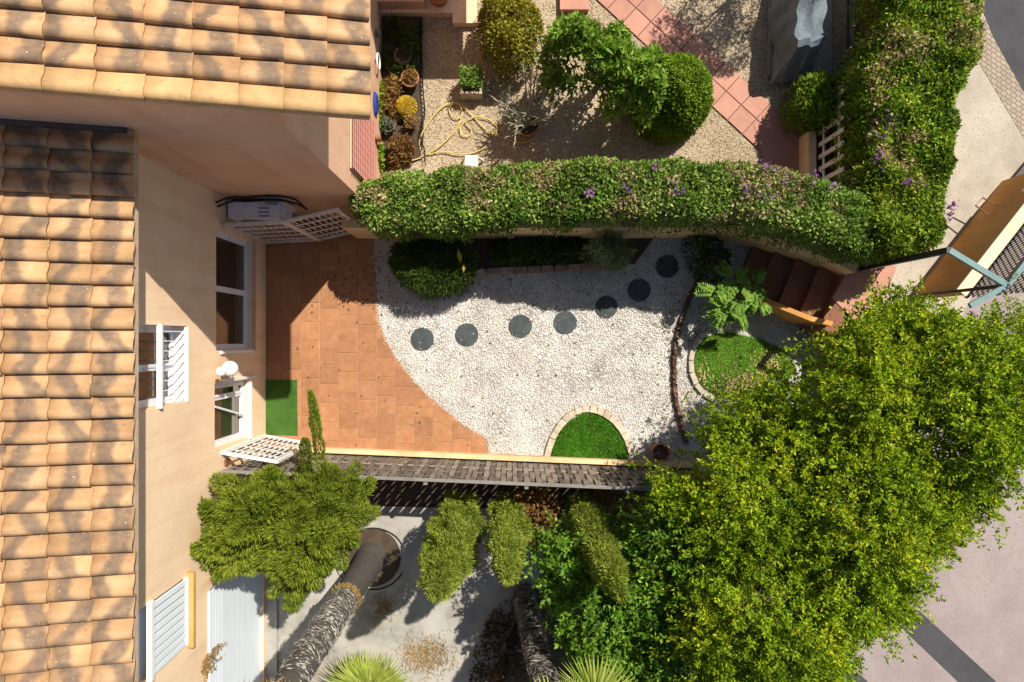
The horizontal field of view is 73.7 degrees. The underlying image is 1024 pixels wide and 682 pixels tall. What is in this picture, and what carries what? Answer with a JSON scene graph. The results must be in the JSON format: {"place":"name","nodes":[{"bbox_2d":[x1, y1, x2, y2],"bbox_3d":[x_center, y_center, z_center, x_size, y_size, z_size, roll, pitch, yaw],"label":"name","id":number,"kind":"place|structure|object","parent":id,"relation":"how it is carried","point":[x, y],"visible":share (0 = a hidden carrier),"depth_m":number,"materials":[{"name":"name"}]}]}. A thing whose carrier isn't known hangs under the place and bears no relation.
{"place":"outdoors","nodes":[
{"label":"outdoors","id":0,"kind":"place"},
{"bbox_2d":[201,641,227,681],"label":"dry plant","id":1,"kind":"object","parent":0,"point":[207,660],"visible":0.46,"depth_m":9.81,"materials":[{"name":"brown plant"}]},
{"bbox_2d":[266,218,488,462],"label":"terrace","id":2,"kind":"structure","parent":0,"point":[332,332],"depth_m":12.20,"materials":[{"name":"tile"}]},
{"bbox_2d":[221,434,311,463],"bbox_3d":[-3.974,1.758,11.256,0.880,1.888,0.045,9,90,0],"label":"trellis","id":3,"kind":"object","parent":2,"relation":"on","point":[228,452],"visible":0.88,"depth_m":10.98,"materials":[{"name":"white paint"}]},
{"bbox_2d":[266,380,297,434],"bbox_3d":[-4.113,1.191,12.191,0.562,0.014,0.991,0,90,0],"label":"turf mat","id":4,"kind":"object","parent":2,"relation":"on","point":[281,407],"visible":1,"depth_m":12.18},
{"bbox_2d":[222,207,350,243],"bbox_3d":[-3.483,-1.835,11.246,1.784,1.908,0.123,-8,90,0],"label":"trellis","id":5,"kind":"object","parent":2,"relation":"on","point":[287,223],"visible":0.94,"depth_m":11.02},
{"bbox_2d":[366,238,488,452],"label":"spilled gravel","id":6,"kind":"structure","parent":2,"relation":"on","point":[417,384],"depth_m":12.19,"materials":[{"name":"white gravel"}]},
{"bbox_2d":[264,444,697,467],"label":"garden wall","id":7,"kind":"structure","parent":2,"relation":"on","point":[457,455],"depth_m":12.04,"materials":[{"name":"paint"}]},
{"bbox_2d":[222,451,725,492],"bbox_3d":[-0.547,2.163,11.283,7.749,1.885,0.117,2,90,0],"label":"woven fence","id":8,"kind":"object","parent":7,"relation":"on","point":[433,470],"visible":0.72,"depth_m":11.11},
{"bbox_2d":[278,506,542,681],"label":"concrete patio","id":9,"kind":"structure","parent":0,"point":[465,612],"depth_m":12.20,"materials":[{"name":"beige concrete"}]},
{"bbox_2d":[324,647,411,681],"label":"young palm","id":10,"kind":"object","parent":9,"relation":"on","point":[368,670],"visible":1,"depth_m":11.34,"materials":[{"name":"green plant"}]},
{"bbox_2d":[341,527,402,589],"bbox_3d":[-2.509,3.890,12.188,1.116,0.036,1.121,0,90,0],"label":"irrigation hose","id":11,"kind":"object","parent":9,"relation":"on","point":[401,544],"visible":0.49,"depth_m":12.18,"materials":[{"name":"black rubber"}]},
{"bbox_2d":[277,588,479,681],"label":"leaf litter","id":12,"kind":"object","parent":9,"relation":"on","point":[385,609],"visible":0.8,"depth_m":12.18,"materials":[{"name":"brown plant"}]},
{"bbox_2d":[511,583,635,681],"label":"palm tree","id":13,"kind":"object","parent":9,"relation":"on","point":[540,662],"visible":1,"depth_m":9.75,"materials":[{"name":"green plant"}]},
{"bbox_2d":[289,470,821,681],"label":"garden soil","id":14,"kind":"structure","parent":0,"point":[402,493],"depth_m":12.23,"materials":[{"name":"brown soil"}]},
{"bbox_2d":[0,119,277,681],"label":"house","id":15,"kind":"structure","parent":14,"relation":"on","point":[132,300],"depth_m":7.02,"materials":[{"name":"beige paint"}]},
{"bbox_2d":[139,325,188,407],"bbox_3d":[-4.519,0.315,8.561,0.263,1.423,1.030,0,90,0],"label":"window","id":16,"kind":"structure","parent":15,"relation":"in","point":[147,333],"depth_m":9.06,"materials":[{"name":"white plastic"}]},
{"bbox_2d":[139,571,195,679],"bbox_3d":[-4.425,3.635,8.593,0.250,1.385,1.010,0,90,0],"label":"window","id":17,"kind":"structure","parent":15,"relation":"in","point":[191,574],"depth_m":9.00,"materials":[{"name":"white plastic"}]},
{"bbox_2d":[215,361,238,375],"bbox_3d":[-4.234,0.410,10.220,0.344,0.860,0.232,0,90,0],"label":"wall lamp","id":18,"kind":"object","parent":15,"relation":"attached to","point":[229,368],"visible":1,"depth_m":10.02,"materials":[{"name":"white glass"}]},
{"bbox_2d":[216,230,255,353],"bbox_3d":[-4.440,-0.757,10.887,0.200,1.475,1.905,0,90,0],"label":"window","id":19,"kind":"structure","parent":15,"relation":"in","point":[231,252],"depth_m":11.03,"materials":[{"name":"white plastic"}]},
{"bbox_2d":[215,375,256,446],"bbox_3d":[-4.445,1.107,10.875,0.190,1.550,1.065,0,90,0],"label":"window","id":20,"kind":"structure","parent":15,"relation":"in","point":[229,394],"depth_m":10.91,"materials":[{"name":"white plastic"}]},
{"bbox_2d":[189,389,380,614],"bbox_3d":[-3.293,2.598,10.594,3.343,3.320,2.378,-42,90,0],"label":"juniper","id":21,"kind":"object","parent":14,"relation":"on","point":[299,531],"visible":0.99,"depth_m":9.60,"materials":[{"name":"green plant"}]},
{"bbox_2d":[343,529,400,586],"bbox_3d":[-2.507,3.870,12.219,1.040,0.062,1.040,0,90,0],"label":"planting hole","id":22,"kind":"object","parent":14,"relation":"on","point":[388,542],"visible":0.45,"depth_m":12.19,"materials":[{"name":"soil"}]},
{"bbox_2d":[244,541,387,681],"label":"palm tree","id":23,"kind":"object","parent":22,"relation":"in","point":[311,651],"visible":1,"depth_m":9.29,"materials":[{"name":"brown plant"}]},
{"bbox_2d":[415,489,488,604],"bbox_3d":[-0.839,2.968,10.010,1.039,4.480,1.096,0,90,0],"label":"columnar cypress","id":24,"kind":"object","parent":14,"relation":"on","point":[444,557],"visible":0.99,"depth_m":9.35,"materials":[{"name":"green plant"}]},
{"bbox_2d":[469,598,530,681],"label":"dry shrub","id":25,"kind":"object","parent":14,"relation":"on","point":[496,676],"visible":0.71,"depth_m":11.92,"materials":[{"name":"brown plant"}]},
{"bbox_2d":[482,492,533,586],"bbox_3d":[-0.050,2.896,10.239,0.801,4.023,0.786,0,90,0],"label":"columnar cypress","id":26,"kind":"object","parent":14,"relation":"on","point":[506,544],"visible":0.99,"depth_m":9.59,"materials":[{"name":"green plant"}]},
{"bbox_2d":[513,486,562,555],"bbox_3d":[0.460,2.965,12.182,0.878,2.476,1.095,-29,90,0],"label":"dry shrub","id":27,"kind":"object","parent":14,"relation":"on","point":[535,514],"visible":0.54,"depth_m":11.33,"materials":[{"name":"brown plant"}]},
{"bbox_2d":[560,490,629,604],"bbox_3d":[1.168,2.835,9.836,0.770,4.829,0.789,0,90,0],"label":"columnar cypress","id":28,"kind":"object","parent":14,"relation":"on","point":[605,561],"visible":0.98,"depth_m":9.00,"materials":[{"name":"green plant"}]},
{"bbox_2d":[585,484,631,521],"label":"dry shrub","id":29,"kind":"object","parent":14,"relation":"on","point":[606,498],"visible":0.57,"depth_m":11.41,"materials":[{"name":"brown plant"}]},
{"bbox_2d":[521,470,737,681],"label":"glossy shrub","id":30,"kind":"object","parent":14,"relation":"on","point":[629,625],"visible":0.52,"depth_m":8.88,"materials":[{"name":"green plant"}]},
{"bbox_2d":[267,0,847,474],"bbox_3d":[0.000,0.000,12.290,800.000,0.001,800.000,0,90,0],"label":"ground","id":31,"kind":"structure","parent":0,"point":[825,246],"depth_m":12.29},
{"bbox_2d":[0,0,381,217],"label":"house","id":32,"kind":"structure","parent":31,"relation":"on","point":[225,98],"depth_m":6.24,"materials":[{"name":"pink paint"}]},
{"bbox_2d":[215,195,307,226],"bbox_3d":[-3.788,-2.029,10.603,1.205,1.034,0.342,0,90,0],"label":"air conditioner","id":33,"kind":"object","parent":32,"relation":"attached to","point":[270,208],"visible":0.94,"depth_m":10.48,"materials":[{"name":"white paint"}]},
{"bbox_2d":[373,91,378,116],"bbox_3d":[-2.303,-4.020,11.580,0.046,0.320,0.420,0,90,0],"label":"wall plaque","id":34,"kind":"object","parent":32,"relation":"attached to","point":[375,103],"depth_m":11.49,"materials":[{"name":"blue ceramic"}]},
{"bbox_2d":[818,0,986,265],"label":"street hedge","id":35,"kind":"object","parent":31,"relation":"on","point":[910,59],"visible":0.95,"depth_m":10.00,"materials":[{"name":"green plant"}]},
{"bbox_2d":[341,228,824,469],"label":"white gravel","id":36,"kind":"structure","parent":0,"point":[431,375],"depth_m":12.21,"materials":[{"name":"white gravel"}]},
{"bbox_2d":[411,327,433,349],"bbox_3d":[-1.601,-0.038,12.206,0.410,0.048,0.410,11,90,0],"label":"stepping stone","id":37,"kind":"object","parent":36,"relation":"on","point":[423,336],"visible":1,"depth_m":12.18,"materials":[{"name":"stone"}]},
{"bbox_2d":[387,235,479,301],"bbox_3d":[-1.354,-1.256,12.036,1.675,1.918,1.234,0,90,0],"label":"dark shrub","id":38,"kind":"object","parent":36,"relation":"on","point":[401,269],"visible":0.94,"depth_m":11.41,"materials":[{"name":"green plant"}]},
{"bbox_2d":[455,323,477,345],"bbox_3d":[-0.805,-0.114,12.206,0.410,0.048,0.410,-7,90,0],"label":"stepping stone","id":39,"kind":"object","parent":36,"relation":"on","point":[465,335],"visible":1,"depth_m":12.18,"materials":[{"name":"stone"}]},
{"bbox_2d":[297,246,711,457],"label":"fallen leaves","id":40,"kind":"object","parent":36,"relation":"on","point":[550,332],"visible":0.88,"depth_m":12.19,"materials":[{"name":"brown plant"}]},
{"bbox_2d":[509,315,531,336],"bbox_3d":[0.152,-0.267,12.206,0.410,0.048,0.410,25,90,0],"label":"stepping stone","id":41,"kind":"object","parent":36,"relation":"on","point":[520,325],"visible":1,"depth_m":12.18,"materials":[{"name":"stone"}]},
{"bbox_2d":[478,263,621,280],"bbox_3d":[0.642,-1.282,12.170,2.634,0.120,0.236,-5,90,0],"label":"bed edging","id":42,"kind":"object","parent":36,"relation":"on","point":[535,269],"visible":0.85,"depth_m":12.12,"materials":[{"name":"brown wood"}]},
{"bbox_2d":[467,238,652,270],"bbox_3d":[0.858,-1.525,12.230,3.431,0.100,0.762,0,90,0],"label":"shaded bed","id":43,"kind":"object","parent":36,"relation":"on","point":[484,244],"visible":0.35,"depth_m":12.18,"materials":[{"name":"soil"}]},
{"bbox_2d":[487,235,585,267],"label":"bed plants","id":44,"kind":"object","parent":43,"relation":"on","point":[518,247],"visible":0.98,"depth_m":11.88,"materials":[{"name":"green plant"}]},
{"bbox_2d":[577,232,636,274],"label":"strap leaf plant","id":45,"kind":"object","parent":43,"relation":"on","point":[615,244],"visible":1,"depth_m":11.39,"materials":[{"name":"green plant"}]},
{"bbox_2d":[554,311,576,333],"bbox_3d":[0.953,-0.334,12.206,0.410,0.048,0.410,45,89,0],"label":"stepping stone","id":46,"kind":"object","parent":36,"relation":"on","point":[567,324],"visible":1,"depth_m":12.18,"materials":[{"name":"stone"}]},
{"bbox_2d":[341,218,858,274],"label":"curved garden wall","id":47,"kind":"structure","parent":36,"relation":"on","point":[351,226],"depth_m":11.44,"materials":[{"name":"paint"}]},
{"bbox_2d":[349,155,902,267],"bbox_3d":[1.731,-2.079,11.082,8.542,2.947,1.410,3,90,0],"label":"hedge","id":48,"kind":"object","parent":47,"relation":"attached to","point":[808,209],"visible":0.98,"depth_m":10.08,"materials":[{"name":"green plant"}]},
{"bbox_2d":[595,296,617,317],"bbox_3d":[1.687,-0.610,12.206,0.400,0.048,0.400,35,90,0],"label":"stepping stone","id":49,"kind":"object","parent":36,"relation":"on","point":[602,309],"visible":1,"depth_m":12.18,"materials":[{"name":"stone"}]},
{"bbox_2d":[628,279,650,300],"bbox_3d":[2.273,-0.910,12.206,0.410,0.048,0.410,36,90,0],"label":"stepping stone","id":50,"kind":"object","parent":36,"relation":"on","point":[639,290],"visible":1,"depth_m":12.18,"materials":[{"name":"stone"}]},
{"bbox_2d":[650,443,669,461],"bbox_3d":[2.575,1.934,12.005,0.330,0.410,0.327,0,90,0],"label":"clay urn","id":51,"kind":"object","parent":36,"relation":"on","point":[660,452],"visible":0.97,"depth_m":11.86,"materials":[{"name":"ceramic"}]},
{"bbox_2d":[656,255,678,277],"bbox_3d":[2.773,-1.334,12.206,0.410,0.048,0.410,-3,90,-1],"label":"stepping stone","id":52,"kind":"object","parent":36,"relation":"on","point":[668,265],"visible":1,"depth_m":12.18,"materials":[{"name":"stone"}]},
{"bbox_2d":[671,274,704,443],"bbox_3d":[3.067,0.298,12.152,0.443,0.156,3.064,5,90,0],"label":"border edging","id":53,"kind":"object","parent":36,"relation":"on","point":[690,296],"visible":0.94,"depth_m":12.12,"materials":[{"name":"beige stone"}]},
{"bbox_2d":[680,235,731,284],"bbox_3d":[3.429,-1.436,12.072,0.880,0.909,0.970,0,90,0],"label":"shade bush","id":54,"kind":"object","parent":36,"relation":"on","point":[707,254],"visible":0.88,"depth_m":11.81,"materials":[{"name":"green plant"}]},
{"bbox_2d":[688,329,749,405],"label":"lawn kerb","id":55,"kind":"structure","parent":36,"relation":"on","point":[691,355],"depth_m":12.14,"materials":[{"name":"beige stone"}]},
{"bbox_2d":[694,260,772,331],"bbox_3d":[3.709,-0.759,11.654,1.384,1.155,1.217,0,90,0],"label":"pinnate plant","id":56,"kind":"object","parent":36,"relation":"on","point":[739,307],"visible":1,"depth_m":11.28,"materials":[{"name":"green plant"}]},
{"bbox_2d":[741,295,832,325],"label":"step side wall","id":57,"kind":"structure","parent":36,"relation":"on","point":[786,313],"depth_m":11.53,"materials":[{"name":"orange paint"}]},
{"bbox_2d":[734,246,859,338],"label":"garden steps","id":58,"kind":"structure","parent":36,"relation":"on","point":[800,285],"depth_m":11.72,"materials":[{"name":"tile"}]},
{"bbox_2d":[626,272,1023,681],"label":"shade tree","id":59,"kind":"object","parent":36,"relation":"on","point":[916,510],"visible":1,"depth_m":7.91,"materials":[{"name":"green plant"}]},
{"bbox_2d":[551,413,628,467],"bbox_3d":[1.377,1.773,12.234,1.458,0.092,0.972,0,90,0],"label":"lawn","id":60,"kind":"structure","parent":0,"point":[591,441],"depth_m":12.19,"materials":[{"name":"plant"}]},
{"bbox_2d":[543,405,634,456],"bbox_3d":[1.372,1.638,12.181,1.658,0.097,0.998,0,90,0],"label":"lawn edging","id":61,"kind":"object","parent":60,"relation":"on","point":[569,415],"visible":0.98,"depth_m":12.14,"materials":[{"name":"stone"}]},
{"bbox_2d":[382,0,846,217],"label":"sandy garden floor","id":62,"kind":"structure","parent":0,"point":[736,23],"depth_m":12.22,"materials":[{"name":"beige gravel"}]},
{"bbox_2d":[382,16,423,165],"bbox_3d":[-2.025,-4.504,12.233,0.905,0.074,2.812,0,90,0],"label":"wall bed","id":63,"kind":"object","parent":62,"relation":"on","point":[415,93],"visible":0.43,"depth_m":12.20,"materials":[{"name":"brown soil"}]},
{"bbox_2d":[377,142,387,174],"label":"bed plants","id":64,"kind":"object","parent":63,"relation":"on","point":[381,157],"visible":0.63,"depth_m":11.93,"materials":[{"name":"green plant"}]},
{"bbox_2d":[379,78,387,131],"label":"bed plants","id":65,"kind":"object","parent":63,"relation":"on","point":[382,84],"visible":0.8,"depth_m":11.96,"materials":[{"name":"green plant"}]},
{"bbox_2d":[380,117,395,131],"bbox_3d":[-2.183,-3.812,12.105,0.270,0.210,0.267,0,90,0],"label":"flower pot","id":66,"kind":"object","parent":63,"relation":"on","point":[388,130],"visible":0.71,"depth_m":12.01,"materials":[{"name":"ceramic"}]},
{"bbox_2d":[379,113,398,133],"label":"pot plant","id":67,"kind":"object","parent":66,"relation":"in","point":[386,123],"visible":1,"depth_m":11.92,"materials":[{"name":"green plant"}]},
{"bbox_2d":[381,74,403,126],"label":"succulents","id":68,"kind":"object","parent":63,"relation":"on","point":[393,88],"visible":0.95,"depth_m":11.94,"materials":[{"name":"brown plant"}]},
{"bbox_2d":[385,133,415,168],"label":"succulents","id":69,"kind":"object","parent":63,"relation":"on","point":[402,143],"visible":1,"depth_m":11.89,"materials":[{"name":"brown plant"}]},
{"bbox_2d":[380,14,423,77],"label":"bed plants","id":70,"kind":"object","parent":63,"relation":"on","point":[400,41],"visible":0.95,"depth_m":11.97,"materials":[{"name":"green plant"}]},
{"bbox_2d":[394,46,411,64],"bbox_3d":[-1.916,-5.023,12.095,0.310,0.230,0.307,0,90,0],"label":"flower pot","id":71,"kind":"object","parent":63,"relation":"on","point":[400,58],"visible":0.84,"depth_m":12.01,"materials":[{"name":"ceramic"}]},
{"bbox_2d":[395,95,416,116],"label":"barrel cactus","id":72,"kind":"object","parent":63,"relation":"on","point":[405,103],"visible":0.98,"depth_m":11.93,"materials":[{"name":"yellow plant"}]},
{"bbox_2d":[401,69,418,87],"bbox_3d":[-1.792,-4.623,12.095,0.320,0.230,0.317,0,90,0],"label":"flower pot","id":73,"kind":"object","parent":63,"relation":"on","point":[411,84],"visible":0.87,"depth_m":12.01,"materials":[{"name":"ceramic"}]},
{"bbox_2d":[400,66,417,85],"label":"pot plant","id":74,"kind":"object","parent":73,"relation":"in","point":[408,76],"visible":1,"depth_m":11.93,"materials":[{"name":"brown plant"}]},
{"bbox_2d":[419,19,425,164],"bbox_3d":[-1.588,-4.433,12.123,0.107,0.160,2.586,0,90,0],"label":"wire edging","id":75,"kind":"object","parent":62,"relation":"on","point":[423,94],"visible":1,"depth_m":12.10,"materials":[{"name":"black metal"}]},
{"bbox_2d":[377,0,476,26],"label":"porch","id":76,"kind":"object","parent":62,"relation":"on","point":[462,13],"visible":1,"depth_m":12.06,"materials":[{"name":"beige paint"}]},
{"bbox_2d":[458,62,483,99],"bbox_3d":[-0.704,-4.550,11.925,0.482,0.570,0.482,0,90,0],"label":"square planter","id":77,"kind":"object","parent":62,"relation":"on","point":[471,84],"visible":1,"depth_m":11.81,"materials":[{"name":"stone"}]},
{"bbox_2d":[462,155,483,165],"bbox_3d":[-0.698,-3.094,11.975,0.406,0.459,0.303,0,90,0],"label":"plastic stool","id":78,"kind":"object","parent":62,"relation":"on","point":[471,160],"visible":0.57,"depth_m":11.74,"materials":[{"name":"white paint"}]},
{"bbox_2d":[476,0,544,83],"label":"yellow shrub","id":79,"kind":"object","parent":62,"relation":"on","point":[500,22],"visible":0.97,"depth_m":11.29,"materials":[{"name":"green plant"}]},
{"bbox_2d":[516,114,538,136],"bbox_3d":[0.267,-3.784,12.055,0.420,0.310,0.416,0,90,0],"label":"olive pot","id":80,"kind":"object","parent":62,"relation":"on","point":[531,130],"visible":0.5,"depth_m":11.95,"materials":[{"name":"ceramic"}]},
{"bbox_2d":[481,54,561,150],"bbox_3d":[0.192,-3.986,11.359,1.216,1.265,1.459,-21,90,0],"label":"bare shrub","id":81,"kind":"object","parent":80,"relation":"in","point":[525,121],"visible":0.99,"depth_m":11.35,"materials":[{"name":"grey plant"}]},
{"bbox_2d":[559,0,588,12],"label":"tiled step","id":82,"kind":"object","parent":62,"relation":"on","point":[570,6],"visible":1,"depth_m":12.08,"materials":[{"name":"pink tile"}]},
{"bbox_2d":[533,9,669,140],"bbox_3d":[1.470,-4.364,11.677,2.312,3.863,1.376,27,90,0],"label":"citrus tree","id":83,"kind":"object","parent":62,"relation":"on","point":[609,50],"visible":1,"depth_m":10.45,"materials":[{"name":"green plant"}]},
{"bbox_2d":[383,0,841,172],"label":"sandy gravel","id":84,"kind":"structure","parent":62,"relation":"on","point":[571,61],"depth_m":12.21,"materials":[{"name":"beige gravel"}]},
{"bbox_2d":[385,102,497,164],"bbox_3d":[-1.343,-3.728,12.168,2.178,0.045,0.959,-9,90,0],"label":"garden hose","id":85,"kind":"object","parent":84,"relation":"on","point":[459,104],"visible":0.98,"depth_m":12.16,"materials":[{"name":"yellow rubber"}]},
{"bbox_2d":[628,51,715,146],"bbox_3d":[2.738,-4.175,11.755,1.450,2.102,1.488,0,90,0],"label":"clipped bush","id":86,"kind":"object","parent":62,"relation":"on","point":[686,74],"visible":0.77,"depth_m":11.11,"materials":[{"name":"green plant"}]},
{"bbox_2d":[596,0,781,151],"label":"tile path","id":87,"kind":"structure","parent":62,"relation":"on","point":[738,100],"depth_m":12.19,"materials":[{"name":"pink tile"}]},
{"bbox_2d":[753,114,805,172],"bbox_3d":[4.785,-3.503,12.217,0.953,0.066,1.096,0,90,0],"label":"tiled landing","id":88,"kind":"object","parent":62,"relation":"on","point":[778,146],"visible":0.53,"depth_m":12.18,"materials":[{"name":"red tile"}]},
{"bbox_2d":[768,0,831,76],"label":"concrete slab","id":89,"kind":"structure","parent":62,"relation":"on","point":[823,61],"depth_m":12.17,"materials":[{"name":"grey concrete"}]},
{"bbox_2d":[768,0,826,84],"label":"covered grill","id":90,"kind":"object","parent":89,"relation":"on","point":[797,36],"visible":0.98,"depth_m":11.49,"materials":[{"name":"grey fabric"}]},
{"bbox_2d":[799,131,815,177],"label":"gate pier","id":91,"kind":"structure","parent":62,"relation":"on","point":[807,152],"depth_m":11.83,"materials":[{"name":"beige paint"}]},
{"bbox_2d":[777,67,847,135],"bbox_3d":[5.140,-4.029,11.877,0.955,1.794,1.066,0,90,0],"label":"shade bush","id":92,"kind":"object","parent":62,"relation":"on","point":[816,102],"visible":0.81,"depth_m":11.29,"materials":[{"name":"green plant"}]},
{"bbox_2d":[807,126,848,183],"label":"steps","id":93,"kind":"structure","parent":62,"relation":"on","point":[830,155],"depth_m":12.01,"materials":[{"name":"tile"}]},
{"bbox_2d":[818,85,844,179],"bbox_3d":[5.310,-3.375,11.350,0.040,0.900,1.550,0,90,0],"label":"picket fence","id":94,"kind":"object","parent":93,"relation":"on","point":[822,143],"visible":0.68,"depth_m":11.27,"materials":[{"name":"white paint"}]},
{"bbox_2d":[694,331,795,398],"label":"lawn","id":95,"kind":"structure","parent":0,"point":[725,361],"depth_m":12.19,"materials":[{"name":"plant"}]},
{"bbox_2d":[698,344,785,396],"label":"dry grass","id":96,"kind":"structure","parent":95,"relation":"on","point":[746,376],"depth_m":12.16,"materials":[{"name":"plant"}]},
{"bbox_2d":[822,0,1023,681],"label":"street","id":97,"kind":"structure","parent":0,"point":[978,615],"depth_m":11.40,"materials":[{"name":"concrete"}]},
{"bbox_2d":[901,610,995,681],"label":"road patch","id":98,"kind":"object","parent":97,"relation":"on","point":[948,655],"visible":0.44,"depth_m":11.40,"materials":[{"name":"grey asphalt"}]},
{"bbox_2d":[862,8,1023,315],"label":"pavement","id":99,"kind":"structure","parent":0,"point":[989,149],"depth_m":11.39,"materials":[{"name":"concrete"}]},
{"bbox_2d":[831,263,896,318],"bbox_3d":[5.888,-0.893,11.416,0.782,0.068,1.123,29,90,0],"label":"landing","id":100,"kind":"object","parent":99,"relation":"on","point":[851,286],"visible":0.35,"depth_m":11.38,"materials":[{"name":"pink tile"}]},
{"bbox_2d":[859,247,1023,307],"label":"entrance gate","id":101,"kind":"structure","parent":100,"relation":"on","point":[1002,285],"depth_m":9.11,"materials":[{"name":"teal metal"}]},
{"bbox_2d":[914,174,1023,299],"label":"street wall","id":102,"kind":"structure","parent":99,"relation":"on","point":[990,231],"depth_m":10.70,"materials":[{"name":"orange paint"}]},
{"bbox_2d":[964,224,1023,298],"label":"screen","id":103,"kind":"object","parent":102,"relation":"attached to","point":[995,262],"visible":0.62,"depth_m":10.04,"materials":[{"name":"metal"}]},
{"bbox_2d":[977,16,1023,136],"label":"paving band","id":104,"kind":"object","parent":99,"relation":"on","point":[997,70],"visible":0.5,"depth_m":11.38,"materials":[{"name":"beige tile"}]},
{"bbox_2d":[983,0,1023,90],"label":"side road","id":105,"kind":"structure","parent":0,"point":[1005,19],"depth_m":11.38,"materials":[{"name":"grey asphalt"}]},
{"bbox_3d":[-1.782,-3.851,12.125,0.200,0.170,0.198,0,90,0],"label":"flower pot","id":106,"kind":"object","parent":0,"visible":0},
{"bbox_2d":[397,110,421,132],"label":"pot plant","id":107,"kind":"object","parent":106,"relation":"in","point":[410,120],"visible":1,"depth_m":11.94,"materials":[{"name":"plant"}]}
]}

